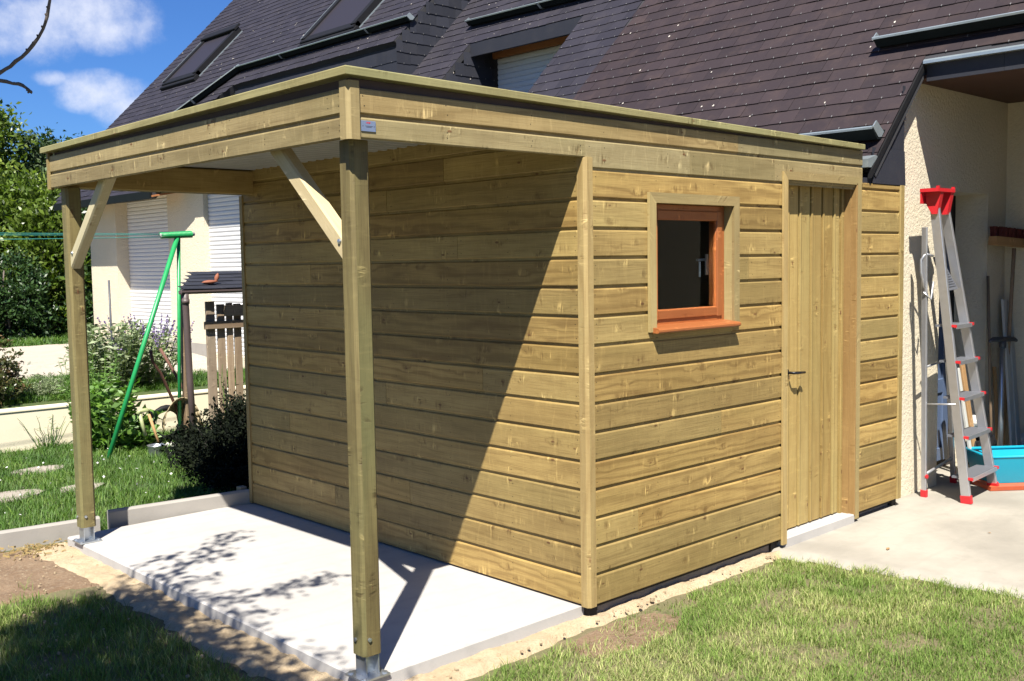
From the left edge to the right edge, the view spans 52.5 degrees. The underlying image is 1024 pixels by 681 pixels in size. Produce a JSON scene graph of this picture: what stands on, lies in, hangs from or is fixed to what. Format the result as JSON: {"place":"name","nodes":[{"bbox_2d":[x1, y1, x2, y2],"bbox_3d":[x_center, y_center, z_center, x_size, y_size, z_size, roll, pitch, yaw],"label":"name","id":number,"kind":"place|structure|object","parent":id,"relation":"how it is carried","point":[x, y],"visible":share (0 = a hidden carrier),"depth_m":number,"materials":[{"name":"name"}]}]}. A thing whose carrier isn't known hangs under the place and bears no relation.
{"place":"outdoors","nodes":[
{"label":"outdoors","id":0,"kind":"place"},
{"bbox_2d":[0,328,94,347],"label":"grass","id":1,"kind":"structure","parent":0,"point":[61,337],"depth_m":16.14,"materials":[{"name":"green plant"}]},
{"bbox_2d":[0,0,232,161],"label":"sky","id":2,"kind":"structure","parent":0,"point":[91,60],"materials":[{"name":"blue"}]},
{"bbox_2d":[0,343,234,379],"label":"retaining wall","id":3,"kind":"structure","parent":0,"point":[45,359],"depth_m":13.08,"materials":[{"name":"beige paint"}]},
{"bbox_2d":[0,340,244,408],"bbox_3d":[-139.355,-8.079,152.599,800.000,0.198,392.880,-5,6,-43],"label":"terrace ground","id":4,"kind":"structure","parent":0,"point":[149,392],"depth_m":10.84,"materials":[{"name":"green plant"}]},
{"bbox_2d":[0,335,31,406],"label":"red leaved shrub","id":5,"kind":"object","parent":4,"relation":"on","point":[9,378],"visible":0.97,"depth_m":10.12,"materials":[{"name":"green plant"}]},
{"bbox_2d":[0,99,42,194],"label":"leafy tree","id":6,"kind":"object","parent":4,"relation":"on","point":[5,126],"visible":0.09,"depth_m":19.81,"materials":[{"name":"green plant"}]},
{"bbox_2d":[0,158,62,332],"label":"laurel shrub","id":7,"kind":"object","parent":4,"relation":"on","point":[7,186],"visible":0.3,"depth_m":17.94,"materials":[{"name":"green plant"}]},
{"bbox_2d":[5,123,59,281],"bbox_3d":[-9.271,-2.254,20.722,1.742,4.177,1.841,-5,6,-43],"label":"slender tree","id":8,"kind":"object","parent":4,"relation":"on","point":[35,157],"visible":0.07,"depth_m":20.28,"materials":[{"name":"green plant"}]},
{"bbox_2d":[0,246,66,340],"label":"ivy mound","id":9,"kind":"object","parent":4,"relation":"on","point":[23,310],"visible":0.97,"depth_m":16.77,"materials":[{"name":"green plant"}]},
{"bbox_2d":[22,372,69,396],"bbox_3d":[-4.774,0.476,10.615,0.498,0.324,0.492,-5,6,-43],"label":"lavender clump","id":10,"kind":"object","parent":4,"relation":"on","point":[43,383],"visible":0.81,"depth_m":10.56,"materials":[{"name":"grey plant"}]},
{"bbox_2d":[0,173,92,333],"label":"laurel shrub","id":11,"kind":"object","parent":4,"relation":"on","point":[35,216],"visible":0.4,"depth_m":17.50,"materials":[{"name":"green plant"}]},
{"bbox_2d":[17,122,85,212],"bbox_3d":[-9.304,-2.405,21.796,3.023,4.308,2.326,-1,4,0],"label":"leafy tree","id":12,"kind":"object","parent":4,"relation":"on","point":[48,134],"depth_m":21.75,"materials":[{"name":"green plant"}]},
{"bbox_2d":[45,201,93,333],"bbox_3d":[-7.269,-1.588,18.097,1.832,3.102,1.700,-5,6,-43],"label":"laurel shrub","id":13,"kind":"object","parent":4,"relation":"on","point":[90,310],"visible":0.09,"depth_m":17.63,"materials":[{"name":"green plant"}]},
{"bbox_2d":[108,280,113,372],"bbox_3d":[-4.263,0.003,11.059,0.022,1.290,0.036,-1,4,2],"label":"garden stake","id":14,"kind":"object","parent":4,"relation":"on","point":[110,314],"visible":0.39,"depth_m":11.02,"materials":[{"name":"grey metal"}]},
{"bbox_2d":[63,318,169,388],"bbox_3d":[-4.251,0.172,11.083,1.118,0.856,1.027,-5,6,-43],"label":"sage bush","id":15,"kind":"object","parent":4,"relation":"on","point":[126,365],"visible":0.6,"depth_m":10.93,"materials":[{"name":"green plant"}]},
{"bbox_2d":[96,313,194,385],"bbox_3d":[-4.010,0.137,11.329,1.036,0.880,0.934,-5,6,-43],"label":"lavender bush","id":16,"kind":"object","parent":4,"relation":"on","point":[153,374],"visible":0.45,"depth_m":11.30,"materials":[{"name":"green plant"}]},
{"bbox_2d":[0,424,248,551],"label":"lawn","id":17,"kind":"structure","parent":0,"point":[111,504],"depth_m":8.12,"materials":[{"name":"plant"}]},
{"bbox_2d":[0,489,43,502],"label":"stepping stone","id":18,"kind":"object","parent":17,"relation":"on","point":[15,493],"visible":0.41,"depth_m":7.83,"materials":[{"name":"grey stone"}]},
{"bbox_2d":[12,465,63,474],"bbox_3d":[-3.996,1.116,8.777,0.434,0.062,0.259,-5,6,-43],"label":"stepping stone","id":19,"kind":"object","parent":17,"relation":"on","point":[44,468],"visible":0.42,"depth_m":8.76,"materials":[{"name":"grey stone"}]},
{"bbox_2d":[17,414,69,447],"bbox_3d":[-4.428,0.880,9.840,0.448,0.357,0.474,-5,6,-43],"label":"grass tuft","id":20,"kind":"object","parent":17,"relation":"on","point":[51,438],"visible":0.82,"depth_m":9.85,"materials":[{"name":"green plant"}]},
{"bbox_2d":[60,483,104,492],"bbox_3d":[-3.323,1.161,8.045,0.349,0.062,0.236,-5,6,-43],"label":"stepping stone","id":21,"kind":"object","parent":17,"relation":"on","point":[96,486],"visible":0.26,"depth_m":8.01,"materials":[{"name":"grey stone"}]},
{"bbox_2d":[0,448,172,514],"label":"daisies","id":22,"kind":"object","parent":17,"relation":"on","point":[103,476],"visible":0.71,"depth_m":8.26,"materials":[{"name":"white plant"}]},
{"bbox_2d":[53,351,121,414],"bbox_3d":[-3.983,0.566,9.917,0.645,0.954,0.722,-5,6,-43],"label":"fennel plant","id":23,"kind":"object","parent":17,"relation":"on","point":[92,380],"visible":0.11,"depth_m":9.90,"materials":[{"name":"green plant"}]},
{"bbox_2d":[0,231,194,457],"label":"clothes pole","id":24,"kind":"object","parent":17,"relation":"on","point":[177,235],"visible":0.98,"depth_m":9.57,"materials":[{"name":"green metal"}]},
{"bbox_2d":[68,377,141,451],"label":"leafy weeds","id":25,"kind":"object","parent":17,"relation":"on","point":[104,418],"visible":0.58,"depth_m":9.54,"materials":[{"name":"green plant"}]},
{"bbox_2d":[113,405,165,450],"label":"leafy weeds","id":26,"kind":"object","parent":17,"relation":"on","point":[132,436],"visible":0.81,"depth_m":9.67,"materials":[{"name":"green plant"}]},
{"bbox_2d":[136,408,158,442],"bbox_3d":[-3.297,0.815,9.422,0.213,0.410,0.069,-3,5,-26],"label":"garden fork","id":27,"kind":"object","parent":17,"relation":"on","point":[146,410],"visible":0.82,"depth_m":9.39,"materials":[{"name":"beige wood"}]},
{"bbox_2d":[147,443,165,456],"bbox_3d":[-3.200,0.993,9.348,0.164,0.110,0.164,-5,6,-43],"label":"metal pot","id":28,"kind":"object","parent":17,"relation":"on","point":[152,447],"visible":0.66,"depth_m":9.29,"materials":[{"name":"metal"}]},
{"bbox_2d":[149,348,203,440],"bbox_3d":[-3.264,0.527,9.980,0.597,0.932,0.414,-5,6,-43],"label":"wheelbarrow","id":29,"kind":"object","parent":17,"relation":"on","point":[173,407],"visible":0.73,"depth_m":9.98,"materials":[{"name":"metal"}]},
{"bbox_2d":[151,384,248,493],"bbox_3d":[-2.230,0.757,8.262,1.080,0.786,1.677,-5,6,-43],"label":"dark bush","id":30,"kind":"object","parent":17,"relation":"on","point":[216,455],"visible":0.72,"depth_m":8.09,"materials":[{"name":"green plant"}]},
{"bbox_2d":[178,271,243,430],"bbox_3d":[-2.578,0.172,9.933,1.569,1.669,0.832,-5,6,-43],"label":"playhouse","id":31,"kind":"object","parent":17,"relation":"on","point":[229,282],"visible":0.36,"depth_m":9.53,"materials":[{"name":"wood"}]},
{"bbox_2d":[201,273,218,283],"bbox_3d":[-2.755,-0.566,9.482,0.168,0.099,0.081,-5,6,-43],"label":"clay bird","id":32,"kind":"object","parent":31,"relation":"on","point":[216,278],"visible":1,"depth_m":9.47},
{"bbox_2d":[217,364,243,411],"bbox_3d":[-2.577,0.626,9.598,0.312,0.838,0.345,-5,6,-43],"label":"climbing plant","id":33,"kind":"object","parent":17,"relation":"on","point":[224,395],"visible":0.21,"depth_m":9.52,"materials":[{"name":"green plant"}]},
{"bbox_2d":[0,555,1023,680],"bbox_3d":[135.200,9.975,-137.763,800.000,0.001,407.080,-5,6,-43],"label":"ground","id":34,"kind":"structure","parent":0,"point":[70,593],"depth_m":4.63,"materials":[{"name":"green plant"}]},
{"bbox_2d":[0,0,50,93],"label":"fruit tree","id":35,"kind":"object","parent":34,"relation":"on","point":[23,55],"visible":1,"depth_m":2.60,"materials":[{"name":"brown plant"}]},
{"bbox_2d":[0,549,98,605],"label":"dirt","id":36,"kind":"structure","parent":34,"relation":"on","point":[12,572],"depth_m":5.70,"materials":[{"name":"brown soil"}]},
{"bbox_2d":[0,538,70,560],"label":"wood chips","id":37,"kind":"object","parent":36,"relation":"on","point":[26,548],"visible":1,"depth_m":6.20,"materials":[{"name":"brown wood"}]},
{"bbox_2d":[0,516,99,551],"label":"concrete kerb","id":38,"kind":"structure","parent":34,"relation":"on","point":[40,534],"depth_m":6.40,"materials":[{"name":"grey concrete"}]},
{"bbox_2d":[0,385,245,452],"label":"garden wall","id":39,"kind":"structure","parent":34,"relation":"on","point":[14,433],"depth_m":9.92,"materials":[{"name":"beige paint"}]},
{"bbox_2d":[0,574,264,680],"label":"grass","id":40,"kind":"structure","parent":34,"relation":"on","point":[79,618],"depth_m":4.62,"materials":[{"name":"green plant"}]},
{"bbox_2d":[107,489,249,528],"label":"concrete kerb","id":41,"kind":"structure","parent":34,"relation":"on","point":[126,516],"depth_m":6.81,"materials":[{"name":"grey concrete"}]},
{"bbox_2d":[237,485,246,489],"bbox_3d":[-1.866,1.032,7.168,0.045,0.050,0.060,-5,6,-43],"label":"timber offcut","id":42,"kind":"object","parent":41,"relation":"on","point":[242,487],"visible":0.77,"depth_m":7.15,"materials":[{"name":"grey wood"}]},
{"bbox_2d":[33,542,342,680],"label":"sand","id":43,"kind":"structure","parent":34,"relation":"on","point":[260,657],"depth_m":4.88,"materials":[{"name":"beige sand"}]},
{"bbox_2d":[67,502,583,680],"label":"patio slab","id":44,"kind":"structure","parent":34,"relation":"on","point":[280,581],"depth_m":5.21,"materials":[{"name":"concrete"}]},
{"bbox_2d":[0,542,775,680],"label":"pebbles","id":45,"kind":"object","parent":34,"relation":"on","point":[652,599],"visible":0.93,"depth_m":4.96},
{"bbox_2d":[53,0,1023,496],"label":"house","id":46,"kind":"structure","parent":34,"relation":"on","point":[915,96],"depth_m":8.29,"materials":[{"name":"paint"}]},
{"bbox_2d":[160,23,242,90],"bbox_3d":[-5.047,-4.601,16.878,0.911,1.004,1.200,-5,6,-43],"label":"roof window","id":47,"kind":"structure","parent":46,"relation":"in","point":[213,44],"depth_m":16.76,"materials":[{"name":"black glass"}]},
{"bbox_2d":[297,0,383,47],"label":"roof window","id":48,"kind":"structure","parent":46,"relation":"in","point":[343,16],"depth_m":13.64,"materials":[{"name":"black glass"}]},
{"bbox_2d":[937,196,955,466],"bbox_3d":[3.201,-0.074,7.955,0.980,2.275,0.075,-5,6,-43],"label":"porch door","id":49,"kind":"structure","parent":46,"relation":"in","point":[942,415],"depth_m":8.09,"materials":[{"name":"paint"}]},
{"bbox_2d":[405,550,779,680],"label":"sand","id":50,"kind":"structure","parent":34,"relation":"on","point":[472,666],"depth_m":4.74,"materials":[{"name":"beige sand"}]},
{"bbox_2d":[569,613,679,658],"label":"dirt","id":51,"kind":"structure","parent":34,"relation":"on","point":[593,636],"depth_m":4.71,"materials":[{"name":"beige soil"}]},
{"bbox_2d":[597,503,887,611],"bbox_3d":[0.405,1.174,7.068,2.978,0.130,3.075,-5,6,-43],"label":"shed footing","id":52,"kind":"object","parent":34,"relation":"on","point":[639,594],"visible":0.07,"depth_m":5.44,"materials":[{"name":"concrete"}]},
{"bbox_2d":[40,65,904,680],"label":"garden shed","id":53,"kind":"structure","parent":52,"relation":"on","point":[590,357],"depth_m":5.42,"materials":[{"name":"brown wood"}]},
{"bbox_2d":[656,204,723,324],"bbox_3d":[0.869,-0.392,5.351,0.650,0.604,0.101,-5,6,-43],"label":"window frame","id":54,"kind":"structure","parent":53,"relation":"in","point":[690,238],"depth_m":5.35,"materials":[{"name":"orange wood"}]},
{"bbox_2d":[787,185,839,528],"bbox_3d":[1.789,0.089,6.207,0.732,2.034,0.089,-5,6,-43],"label":"door","id":55,"kind":"structure","parent":53,"relation":"in","point":[813,212],"depth_m":6.26,"materials":[{"name":"brown wood"}]},
{"bbox_2d":[778,513,853,547],"bbox_3d":[1.827,1.193,6.294,0.780,0.162,0.112,-5,6,-43],"label":"doorstep","id":56,"kind":"object","parent":34,"relation":"on","point":[812,529],"visible":0.39,"depth_m":6.26,"materials":[{"name":"concrete"}]},
{"bbox_2d":[772,464,1023,598],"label":"driveway","id":57,"kind":"structure","parent":0,"point":[939,532],"depth_m":6.08,"materials":[{"name":"concrete"}]},
{"bbox_2d":[920,185,998,503],"bbox_3d":[3.077,0.022,7.140,0.366,2.124,0.830,3,6,42],"label":"stepladder","id":58,"kind":"object","parent":57,"relation":"on","point":[937,200],"visible":1,"depth_m":6.99,"materials":[{"name":"metal"}]},
{"bbox_2d":[958,368,971,448],"bbox_3d":[3.362,0.618,7.688,0.172,0.836,0.034,-1,4,0],"label":"leaning plank","id":59,"kind":"object","parent":57,"relation":"on","point":[965,420],"visible":0.42,"depth_m":7.67,"materials":[{"name":"white wood"}]},
{"bbox_2d":[959,364,975,446],"bbox_3d":[3.412,0.594,7.734,0.190,0.878,0.052,-1,4,0],"label":"leaning plank","id":60,"kind":"object","parent":57,"relation":"on","point":[965,388],"visible":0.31,"depth_m":7.71,"materials":[{"name":"brown wood"}]},
{"bbox_2d":[986,276,992,433],"bbox_3d":[3.614,0.263,7.892,0.252,1.503,0.137,-5,6,-43],"label":"garden rake","id":61,"kind":"object","parent":57,"relation":"on","point":[989,349],"visible":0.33,"depth_m":7.93,"materials":[{"name":"black metal"}]},
{"bbox_2d":[966,445,1023,490],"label":"mortar tray","id":62,"kind":"object","parent":57,"relation":"on","point":[1009,461],"visible":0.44,"depth_m":7.41,"materials":[{"name":"plastic"}]},
{"bbox_2d":[992,367,997,444],"bbox_3d":[3.764,0.604,8.063,0.022,0.795,0.162,-1,4,5],"label":"wooden batten","id":63,"kind":"object","parent":57,"relation":"on","point":[995,398],"visible":0.58,"depth_m":8.06,"materials":[{"name":"orange wood"}]},
{"bbox_2d":[966,415,1023,464],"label":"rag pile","id":64,"kind":"object","parent":57,"relation":"on","point":[993,441],"visible":0.14,"depth_m":7.78,"materials":[{"name":"fabric"}]},
{"bbox_2d":[988,337,1017,445],"bbox_3d":[3.779,0.483,7.979,0.505,1.045,0.074,-5,6,-43],"label":"scraper","id":65,"kind":"object","parent":57,"relation":"on","point":[1002,341],"visible":0.94,"depth_m":7.92,"materials":[{"name":"metal"}]},
{"bbox_2d":[988,226,1023,445],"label":"push broom","id":66,"kind":"object","parent":57,"relation":"on","point":[1005,236],"visible":1,"depth_m":8.01,"materials":[{"name":"orange wood"}]},
{"bbox_2d":[1001,299,1015,445],"bbox_3d":[3.867,0.340,8.076,0.069,1.319,0.251,-1,4,-5],"label":"leaning board","id":67,"kind":"object","parent":57,"relation":"on","point":[1009,391],"visible":0.65,"depth_m":8.06,"materials":[{"name":"brown wood"}]},
{"bbox_2d":[1007,303,1020,444],"bbox_3d":[3.940,0.351,8.146,0.065,1.283,0.248,-1,4,-5],"label":"leaning board","id":68,"kind":"object","parent":57,"relation":"on","point":[1015,395],"visible":0.46,"depth_m":8.13,"materials":[{"name":"wood"}]}
]}

